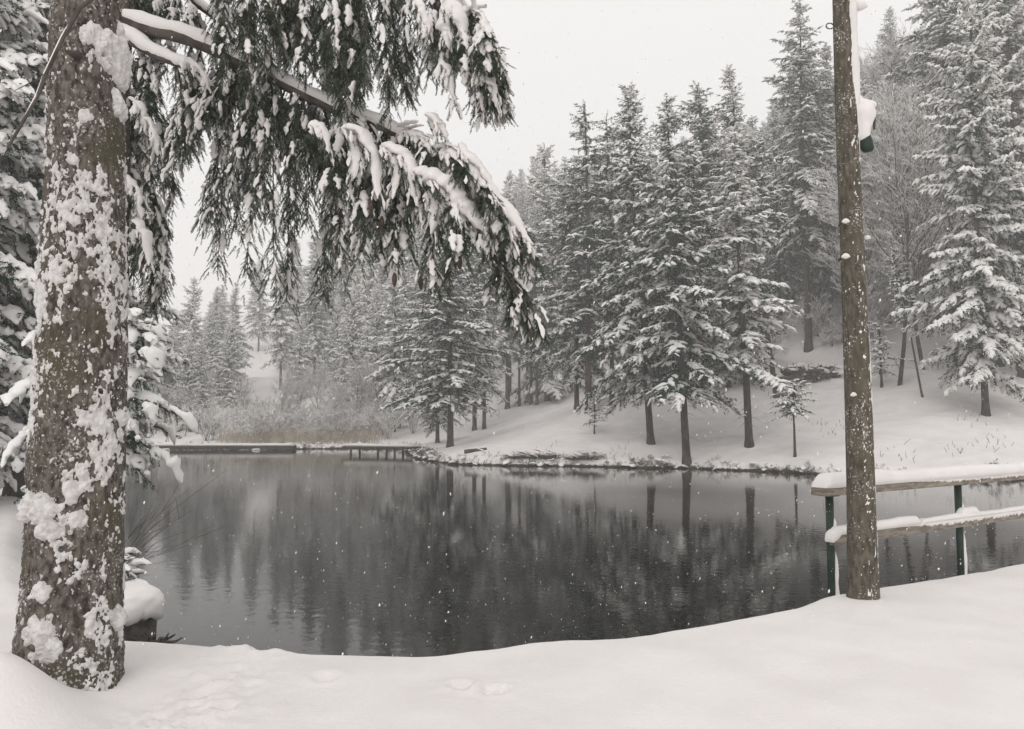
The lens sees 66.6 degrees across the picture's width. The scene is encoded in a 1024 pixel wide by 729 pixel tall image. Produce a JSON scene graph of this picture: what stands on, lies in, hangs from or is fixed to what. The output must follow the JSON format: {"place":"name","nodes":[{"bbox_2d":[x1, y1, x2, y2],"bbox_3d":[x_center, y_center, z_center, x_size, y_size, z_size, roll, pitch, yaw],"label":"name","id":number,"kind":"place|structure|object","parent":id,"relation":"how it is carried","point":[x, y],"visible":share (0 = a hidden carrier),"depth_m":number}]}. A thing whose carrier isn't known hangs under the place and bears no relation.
{"place":"outdoors","nodes":[
{"label":"outdoors","id":0,"kind":"place"},
{"bbox_2d":[0,207,1023,728],"bbox_3d":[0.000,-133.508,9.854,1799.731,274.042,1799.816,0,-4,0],"label":"snow ground","id":1,"kind":"structure","parent":0,"point":[858,671],"depth_m":5.30},
{"bbox_2d":[0,0,49,491],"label":"spruce tree","id":2,"kind":"object","parent":1,"relation":"on","point":[17,280],"visible":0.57,"depth_m":15.31},
{"bbox_2d":[0,0,134,691],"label":"spruce tree","id":3,"kind":"object","parent":1,"relation":"on","point":[77,585],"visible":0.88,"depth_m":4.77},
{"bbox_2d":[121,0,554,589],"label":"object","id":4,"kind":"object","parent":3,"relation":"attached to","point":[413,170],"visible":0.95,"depth_m":5.99},
{"bbox_2d":[0,0,191,498],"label":"spruce tree","id":5,"kind":"object","parent":1,"relation":"on","point":[168,372],"visible":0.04,"depth_m":17.66},
{"bbox_2d":[0,307,198,505],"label":"young spruce","id":6,"kind":"object","parent":1,"relation":"on","point":[144,336],"visible":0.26,"depth_m":11.06},
{"bbox_2d":[124,547,151,583],"bbox_3d":[-5.091,2.820,9.776,1.285,1.314,1.344,0,-4,-1],"label":"evergreen shrub","id":7,"kind":"object","parent":1,"relation":"on","point":[130,569],"visible":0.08,"depth_m":9.78},
{"bbox_2d":[123,582,164,640],"bbox_3d":[-4.502,2.943,8.714,1.124,0.900,1.124,0,-4,0],"label":"boulder","id":8,"kind":"object","parent":1,"relation":"on","point":[146,601],"visible":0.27,"depth_m":8.58},
{"bbox_2d":[148,373,179,433],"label":"bare tree","id":9,"kind":"object","parent":1,"relation":"on","point":[161,389],"visible":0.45,"depth_m":79.64},
{"bbox_2d":[124,472,227,564],"bbox_3d":[-4.665,2.230,10.580,1.535,1.502,1.543,0,-4,0],"label":"bare shrub","id":10,"kind":"object","parent":1,"relation":"on","point":[131,534],"visible":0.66,"depth_m":10.48},
{"bbox_2d":[165,324,189,415],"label":"spruce tree","id":11,"kind":"object","parent":1,"relation":"on","point":[176,342],"visible":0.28,"depth_m":94.33},
{"bbox_2d":[176,378,201,435],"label":"bare tree","id":12,"kind":"object","parent":1,"relation":"on","point":[195,398],"visible":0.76,"depth_m":77.69},
{"bbox_2d":[168,332,210,431],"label":"spruce tree","id":13,"kind":"object","parent":1,"relation":"on","point":[190,373],"visible":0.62,"depth_m":83.69},
{"bbox_2d":[178,278,206,380],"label":"spruce tree","id":14,"kind":"object","parent":1,"relation":"on","point":[189,315],"visible":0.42,"depth_m":118.74},
{"bbox_2d":[179,338,216,429],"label":"spruce tree","id":15,"kind":"object","parent":1,"relation":"on","point":[201,357],"visible":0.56,"depth_m":85.58},
{"bbox_2d":[191,301,220,397],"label":"spruce tree","id":16,"kind":"object","parent":1,"relation":"on","point":[208,338],"visible":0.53,"depth_m":110.86},
{"bbox_2d":[170,400,246,440],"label":"bare shrub","id":17,"kind":"object","parent":1,"relation":"on","point":[210,419],"visible":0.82,"depth_m":72.40},
{"bbox_2d":[198,413,228,439],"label":"bare shrub","id":18,"kind":"object","parent":1,"relation":"on","point":[213,432],"visible":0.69,"depth_m":72.83},
{"bbox_2d":[205,310,229,396],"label":"spruce tree","id":19,"kind":"object","parent":1,"relation":"on","point":[221,325],"visible":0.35,"depth_m":109.95},
{"bbox_2d":[199,286,240,381],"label":"spruce tree","id":20,"kind":"object","parent":1,"relation":"on","point":[217,303],"visible":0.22,"depth_m":119.96},
{"bbox_2d":[213,284,229,332],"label":"spruce tree","id":21,"kind":"object","parent":1,"relation":"on","point":[222,307],"visible":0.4,"depth_m":159.17},
{"bbox_2d":[207,310,252,406],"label":"spruce tree","id":22,"kind":"object","parent":1,"relation":"on","point":[231,358],"visible":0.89,"depth_m":103.69},
{"bbox_2d":[222,282,253,369],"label":"spruce tree","id":23,"kind":"object","parent":1,"relation":"on","point":[234,307],"visible":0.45,"depth_m":127.30},
{"bbox_2d":[211,398,268,432],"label":"bare shrub","id":24,"kind":"object","parent":1,"relation":"on","point":[235,410],"visible":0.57,"depth_m":76.08},
{"bbox_2d":[229,370,257,416],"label":"bare tree","id":25,"kind":"object","parent":1,"relation":"on","point":[246,391],"visible":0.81,"depth_m":83.20},
{"bbox_2d":[233,398,283,438],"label":"bare shrub","id":26,"kind":"object","parent":1,"relation":"on","point":[254,421],"visible":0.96,"depth_m":71.55},
{"bbox_2d":[242,258,275,350],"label":"spruce tree","id":27,"kind":"object","parent":1,"relation":"on","point":[259,325],"visible":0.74,"depth_m":158.28},
{"bbox_2d":[253,255,305,389],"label":"spruce tree","id":28,"kind":"object","parent":1,"relation":"on","point":[281,340],"visible":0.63,"depth_m":115.44},
{"bbox_2d":[270,369,300,432],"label":"bare tree","id":29,"kind":"object","parent":1,"relation":"on","point":[288,387],"visible":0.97,"depth_m":79.69},
{"bbox_2d":[276,398,306,435],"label":"bare shrub","id":30,"kind":"object","parent":1,"relation":"on","point":[286,412],"visible":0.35,"depth_m":79.42},
{"bbox_2d":[276,264,316,374],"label":"spruce tree","id":31,"kind":"object","parent":1,"relation":"on","point":[300,299],"visible":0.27,"depth_m":127.02},
{"bbox_2d":[280,352,312,408],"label":"bare tree","id":32,"kind":"object","parent":1,"relation":"on","point":[302,377],"visible":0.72,"depth_m":89.03},
{"bbox_2d":[291,402,311,432],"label":"bare shrub","id":33,"kind":"object","parent":1,"relation":"on","point":[300,419],"visible":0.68,"depth_m":77.75},
{"bbox_2d":[284,316,320,399],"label":"spruce tree","id":34,"kind":"object","parent":1,"relation":"on","point":[299,347],"visible":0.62,"depth_m":106.25},
{"bbox_2d":[210,418,396,444],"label":"reeds","id":35,"kind":"object","parent":1,"relation":"on","point":[297,436],"visible":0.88,"depth_m":70.54},
{"bbox_2d":[295,229,324,332],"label":"spruce tree","id":36,"kind":"object","parent":1,"relation":"on","point":[306,268],"visible":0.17,"depth_m":164.03},
{"bbox_2d":[286,251,339,378],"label":"spruce tree","id":37,"kind":"object","parent":1,"relation":"on","point":[314,340],"visible":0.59,"depth_m":118.44},
{"bbox_2d":[299,361,336,408],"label":"bare tree","id":38,"kind":"object","parent":1,"relation":"on","point":[310,381],"visible":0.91,"depth_m":81.41},
{"bbox_2d":[304,404,331,432],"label":"bare shrub","id":39,"kind":"object","parent":1,"relation":"on","point":[312,418],"visible":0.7,"depth_m":73.68},
{"bbox_2d":[318,293,349,380],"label":"spruce tree","id":40,"kind":"object","parent":1,"relation":"on","point":[331,344],"visible":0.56,"depth_m":112.11},
{"bbox_2d":[316,246,352,359],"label":"spruce tree","id":41,"kind":"object","parent":1,"relation":"on","point":[337,277],"visible":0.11,"depth_m":135.08},
{"bbox_2d":[318,397,351,431],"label":"bare shrub","id":42,"kind":"object","parent":1,"relation":"on","point":[335,415],"visible":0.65,"depth_m":74.28},
{"bbox_2d":[326,378,352,415],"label":"bare tree","id":43,"kind":"object","parent":1,"relation":"on","point":[341,394],"visible":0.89,"depth_m":75.61},
{"bbox_2d":[319,415,359,436],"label":"bare shrub","id":44,"kind":"object","parent":1,"relation":"on","point":[347,424],"visible":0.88,"depth_m":72.77},
{"bbox_2d":[320,209,368,357],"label":"spruce tree","id":45,"kind":"object","parent":1,"relation":"on","point":[344,295],"visible":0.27,"depth_m":122.66},
{"bbox_2d":[325,277,368,405],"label":"spruce tree","id":46,"kind":"object","parent":1,"relation":"on","point":[353,328],"visible":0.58,"depth_m":99.84},
{"bbox_2d":[332,357,379,431],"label":"bare tree","id":47,"kind":"object","parent":1,"relation":"on","point":[358,379],"visible":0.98,"depth_m":79.27},
{"bbox_2d":[347,349,380,402],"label":"bare tree","id":48,"kind":"object","parent":1,"relation":"on","point":[373,368],"visible":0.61,"depth_m":85.70},
{"bbox_2d":[341,234,388,360],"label":"spruce tree","id":49,"kind":"object","parent":1,"relation":"on","point":[370,281],"visible":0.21,"depth_m":110.53},
{"bbox_2d":[346,279,401,406],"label":"spruce tree","id":50,"kind":"object","parent":1,"relation":"on","point":[378,330],"visible":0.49,"depth_m":95.80},
{"bbox_2d":[352,401,414,438],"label":"bare shrub","id":51,"kind":"object","parent":1,"relation":"on","point":[389,421],"visible":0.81,"depth_m":72.07},
{"bbox_2d":[365,198,404,340],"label":"spruce tree","id":52,"kind":"object","parent":1,"relation":"on","point":[383,281],"visible":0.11,"depth_m":118.56},
{"bbox_2d":[360,263,420,431],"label":"spruce tree","id":53,"kind":"object","parent":1,"relation":"on","point":[390,389],"visible":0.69,"depth_m":76.67},
{"bbox_2d":[382,228,430,385],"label":"spruce tree","id":54,"kind":"object","parent":1,"relation":"on","point":[409,285],"visible":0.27,"depth_m":104.60},
{"bbox_2d":[389,210,452,347],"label":"spruce tree","id":55,"kind":"object","parent":1,"relation":"on","point":[417,236],"visible":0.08,"depth_m":112.71},
{"bbox_2d":[393,246,474,442],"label":"spruce tree","id":56,"kind":"object","parent":1,"relation":"on","point":[433,419],"visible":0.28,"depth_m":62.38},
{"bbox_2d":[374,231,520,447],"bbox_3d":[-4.032,-1.991,53.296,9.919,15.825,8.152,2,-5,-23],"label":"spruce tree","id":57,"kind":"object","parent":1,"relation":"on","point":[458,388],"visible":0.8,"depth_m":52.88},
{"bbox_2d":[445,242,514,430],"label":"spruce tree","id":58,"kind":"object","parent":1,"relation":"on","point":[493,364],"visible":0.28,"depth_m":71.87},
{"bbox_2d":[466,231,505,429],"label":"spruce tree","id":59,"kind":"object","parent":1,"relation":"on","point":[488,314],"visible":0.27,"depth_m":71.51},
{"bbox_2d":[467,178,546,408],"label":"spruce tree","id":60,"kind":"object","parent":1,"relation":"on","point":[506,336],"visible":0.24,"depth_m":82.63},
{"bbox_2d":[159,442,882,471],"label":"bank snow lumps","id":61,"kind":"object","parent":1,"relation":"on","point":[775,467],"visible":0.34,"depth_m":41.28},
{"bbox_2d":[514,168,529,216],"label":"spruce tree","id":62,"kind":"object","parent":1,"relation":"on","point":[520,185],"visible":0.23,"depth_m":157.34},
{"bbox_2d":[504,449,566,459],"bbox_3d":[1.169,4.919,42.618,4.127,0.616,1.792,0,-4,0],"label":"brush heap","id":63,"kind":"object","parent":1,"relation":"on","point":[550,453],"visible":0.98,"depth_m":42.55},
{"bbox_2d":[519,204,559,404],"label":"spruce tree","id":64,"kind":"object","parent":1,"relation":"on","point":[539,291],"visible":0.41,"depth_m":81.25},
{"bbox_2d":[496,143,584,406],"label":"spruce tree","id":65,"kind":"object","parent":1,"relation":"on","point":[543,196],"visible":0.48,"depth_m":82.14},
{"bbox_2d":[532,197,573,398],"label":"spruce tree","id":66,"kind":"object","parent":1,"relation":"on","point":[551,314],"visible":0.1,"depth_m":82.11},
{"bbox_2d":[516,163,623,409],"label":"spruce tree","id":67,"kind":"object","parent":1,"relation":"on","point":[559,360],"visible":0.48,"depth_m":56.74},
{"bbox_2d":[528,99,635,413],"bbox_3d":[5.488,-7.447,52.831,8.306,22.150,8.145,-1,-4,18],"label":"spruce tree","id":68,"kind":"object","parent":1,"relation":"on","point":[583,315],"visible":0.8,"depth_m":53.19},
{"bbox_2d":[558,449,605,460],"bbox_3d":[3.833,4.877,41.913,2.708,0.634,1.734,0,-4,0],"label":"brush heap","id":69,"kind":"object","parent":1,"relation":"on","point":[596,453],"visible":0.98,"depth_m":41.98},
{"bbox_2d":[160,441,1019,480],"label":"bank grass","id":70,"kind":"structure","parent":1,"relation":"on","point":[785,470],"depth_m":40.99},
{"bbox_2d":[579,389,614,433],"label":"young spruce","id":71,"kind":"object","parent":1,"relation":"on","point":[592,415],"visible":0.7,"depth_m":47.27},
{"bbox_2d":[566,111,657,405],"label":"spruce tree","id":72,"kind":"object","parent":1,"relation":"on","point":[603,205],"visible":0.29,"depth_m":54.47},
{"bbox_2d":[591,82,658,394],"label":"spruce tree","id":73,"kind":"object","parent":1,"relation":"on","point":[641,127],"visible":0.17,"depth_m":57.10},
{"bbox_2d":[573,84,711,444],"bbox_3d":[6.666,-5.663,44.728,8.487,21.192,7.885,-1,-5,-27],"label":"spruce tree","id":74,"kind":"object","parent":1,"relation":"on","point":[610,330],"visible":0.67,"depth_m":44.14},
{"bbox_2d":[614,93,757,466],"bbox_3d":[8.393,-4.500,40.883,7.352,19.981,8.946,-1,-4,-18],"label":"spruce tree","id":75,"kind":"object","parent":1,"relation":"on","point":[674,384],"visible":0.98,"depth_m":40.56},
{"bbox_2d":[642,80,781,382],"bbox_3d":[13.302,-9.180,55.333,9.591,22.627,8.097,2,-5,-27],"label":"spruce tree","id":76,"kind":"object","parent":1,"relation":"on","point":[703,130],"visible":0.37,"depth_m":55.73},
{"bbox_2d":[692,153,770,387],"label":"spruce tree","id":77,"kind":"object","parent":1,"relation":"on","point":[735,377],"visible":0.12,"depth_m":55.23},
{"bbox_2d":[680,122,805,447],"bbox_3d":[11.914,-4.248,41.373,6.491,17.776,7.914,-4,-5,32],"label":"spruce tree","id":78,"kind":"object","parent":1,"relation":"on","point":[743,344],"visible":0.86,"depth_m":41.08},
{"bbox_2d":[702,64,793,397],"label":"spruce tree","id":79,"kind":"object","parent":1,"relation":"on","point":[770,190],"visible":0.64,"depth_m":51.83},
{"bbox_2d":[749,108,793,273],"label":"spruce tree","id":80,"kind":"object","parent":1,"relation":"on","point":[774,118],"visible":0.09,"depth_m":78.65},
{"bbox_2d":[753,329,792,357],"bbox_3d":[19.649,-1.571,59.704,3.134,3.986,4.023,0,-4,-6],"label":"bare shrub","id":81,"kind":"object","parent":1,"relation":"on","point":[777,342],"visible":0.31,"depth_m":59.16},
{"bbox_2d":[753,122,813,331],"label":"spruce tree","id":82,"kind":"object","parent":1,"relation":"on","point":[774,268],"visible":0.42,"depth_m":64.77},
{"bbox_2d":[759,111,822,299],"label":"spruce tree","id":83,"kind":"object","parent":1,"relation":"on","point":[779,115],"visible":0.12,"depth_m":70.05},
{"bbox_2d":[766,379,819,456],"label":"young spruce","id":84,"kind":"object","parent":1,"relation":"on","point":[786,404],"visible":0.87,"depth_m":38.29},
{"bbox_2d":[779,362,843,384],"bbox_3d":[20.454,0.687,53.056,5.279,1.688,1.981,0,-4,0],"label":"fallen log","id":85,"kind":"object","parent":1,"relation":"on","point":[805,371],"visible":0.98,"depth_m":52.93},
{"bbox_2d":[758,0,865,352],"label":"spruce tree","id":86,"kind":"object","parent":1,"relation":"on","point":[804,232],"visible":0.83,"depth_m":61.37},
{"bbox_2d":[787,302,839,336],"bbox_3d":[24.059,-3.511,62.025,4.204,3.384,5.329,-1,-4,14],"label":"bare shrub","id":87,"kind":"object","parent":1,"relation":"on","point":[802,321],"visible":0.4,"depth_m":62.07},
{"bbox_2d":[787,159,840,304],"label":"spruce tree","id":88,"kind":"object","parent":1,"relation":"on","point":[820,276],"visible":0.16,"depth_m":65.11},
{"bbox_2d":[801,42,836,335],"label":"spruce tree","id":89,"kind":"object","parent":1,"relation":"on","point":[826,55],"visible":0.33,"depth_m":61.88},
{"bbox_2d":[798,292,841,335],"bbox_3d":[24.974,-3.704,61.990,6.404,4.067,5.053,1,-4,-16],"label":"bare shrub","id":90,"kind":"object","parent":1,"relation":"on","point":[821,309],"visible":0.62,"depth_m":61.09},
{"bbox_2d":[816,318,841,346],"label":"bare shrub","id":91,"kind":"object","parent":1,"relation":"on","point":[825,336],"visible":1,"depth_m":59.65},
{"bbox_2d":[825,0,879,599],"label":"wooden pole","id":92,"kind":"object","parent":1,"relation":"on","point":[855,120],"visible":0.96,"depth_m":7.11},
{"bbox_2d":[840,238,889,294],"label":"bare tree","id":93,"kind":"object","parent":1,"relation":"on","point":[874,264],"visible":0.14,"depth_m":59.65},
{"bbox_2d":[839,304,893,336],"bbox_3d":[26.696,-3.213,59.118,4.038,4.000,3.145,-2,-5,28],"label":"bare shrub","id":94,"kind":"object","parent":1,"relation":"on","point":[871,315],"visible":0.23,"depth_m":58.78},
{"bbox_2d":[823,76,910,314],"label":"spruce tree","id":95,"kind":"object","parent":1,"relation":"on","point":[864,89],"visible":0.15,"depth_m":62.99},
{"bbox_2d":[803,102,938,303],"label":"bare tree","id":96,"kind":"object","parent":1,"relation":"on","point":[836,258],"visible":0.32,"depth_m":53.63},
{"bbox_2d":[868,290,890,327],"bbox_3d":[28.227,-4.309,60.236,4.161,3.349,5.273,0,-4,6],"label":"bare shrub","id":97,"kind":"object","parent":1,"relation":"on","point":[881,304],"visible":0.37,"depth_m":59.40},
{"bbox_2d":[869,6,911,93],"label":"spruce tree","id":98,"kind":"object","parent":1,"relation":"on","point":[889,14],"visible":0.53,"depth_m":84.00},
{"bbox_2d":[858,15,927,99],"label":"bare tree","id":99,"kind":"object","parent":1,"relation":"on","point":[874,66],"visible":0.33,"depth_m":83.88},
{"bbox_2d":[869,321,916,387],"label":"young spruce","id":100,"kind":"object","parent":1,"relation":"on","point":[880,364],"visible":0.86,"depth_m":48.72},
{"bbox_2d":[867,273,921,324],"bbox_3d":[29.111,-5.195,60.096,4.853,4.808,3.781,-2,-5,23],"label":"bare shrub","id":101,"kind":"object","parent":1,"relation":"on","point":[889,305],"visible":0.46,"depth_m":59.79},
{"bbox_2d":[809,63,986,369],"bbox_3d":[26.212,-9.651,52.091,11.144,20.601,10.800,1,-4,-10],"label":"bare tree","id":102,"kind":"object","parent":1,"relation":"on","point":[874,217],"visible":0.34,"depth_m":51.34},
{"bbox_2d":[868,66,929,178],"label":"bare tree","id":103,"kind":"object","parent":1,"relation":"on","point":[899,86],"visible":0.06,"depth_m":67.55},
{"bbox_2d":[883,230,923,397],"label":"spruce tree","id":104,"kind":"object","parent":1,"relation":"on","point":[898,281],"visible":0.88,"depth_m":44.44},
{"bbox_2d":[803,83,1018,385],"bbox_3d":[24.494,-7.851,48.152,11.154,18.745,10.810,0,-4,0],"label":"bare tree","id":105,"kind":"object","parent":1,"relation":"on","point":[897,150],"visible":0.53,"depth_m":48.32},
{"bbox_2d":[884,191,944,314],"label":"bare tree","id":106,"kind":"object","parent":1,"relation":"on","point":[926,268],"visible":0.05,"depth_m":59.03},
{"bbox_2d":[811,461,1023,596],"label":"handrail","id":107,"kind":"object","parent":1,"relation":"on","point":[960,518],"visible":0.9,"depth_m":8.46},
{"bbox_2d":[882,0,997,362],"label":"spruce tree","id":108,"kind":"object","parent":1,"relation":"on","point":[940,12],"visible":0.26,"depth_m":54.84},
{"bbox_2d":[912,173,970,299],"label":"spruce tree","id":109,"kind":"object","parent":1,"relation":"on","point":[927,296],"visible":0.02,"depth_m":57.69},
{"bbox_2d":[891,0,1023,416],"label":"spruce tree","id":110,"kind":"object","parent":1,"relation":"on","point":[963,306],"visible":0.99,"depth_m":40.93},
{"bbox_2d":[912,1,1023,366],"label":"spruce tree","id":111,"kind":"object","parent":1,"relation":"on","point":[1020,110],"visible":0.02,"depth_m":52.59},
{"bbox_2d":[922,0,1023,377],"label":"spruce tree","id":112,"kind":"object","parent":1,"relation":"on","point":[1014,9],"visible":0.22,"depth_m":49.98},
{"bbox_2d":[0,0,1023,694],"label":"falling snow","id":113,"kind":"structure","parent":0,"point":[570,308],"depth_m":6.05},
{"bbox_2d":[6,0,1023,324],"label":"sky","id":114,"kind":"structure","parent":0,"point":[665,58]},
{"bbox_2d":[124,449,1023,656],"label":"pond water","id":115,"kind":"structure","parent":0,"point":[471,570],"depth_m":14.77},
{"bbox_2d":[127,632,181,642],"bbox_3d":[-3.887,2.993,8.504,0.639,0.192,0.217,0,-4,0],"label":"drift stick","id":116,"kind":"object","parent":115,"relation":"in","point":[144,638],"visible":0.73,"depth_m":8.45},
{"bbox_2d":[134,443,296,449],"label":"jetty","id":117,"kind":"object","parent":115,"relation":"in","point":[231,446],"visible":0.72,"depth_m":65.28},
{"bbox_2d":[342,443,420,453],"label":"jetty","id":118,"kind":"object","parent":115,"relation":"in","point":[351,446],"visible":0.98,"depth_m":57.60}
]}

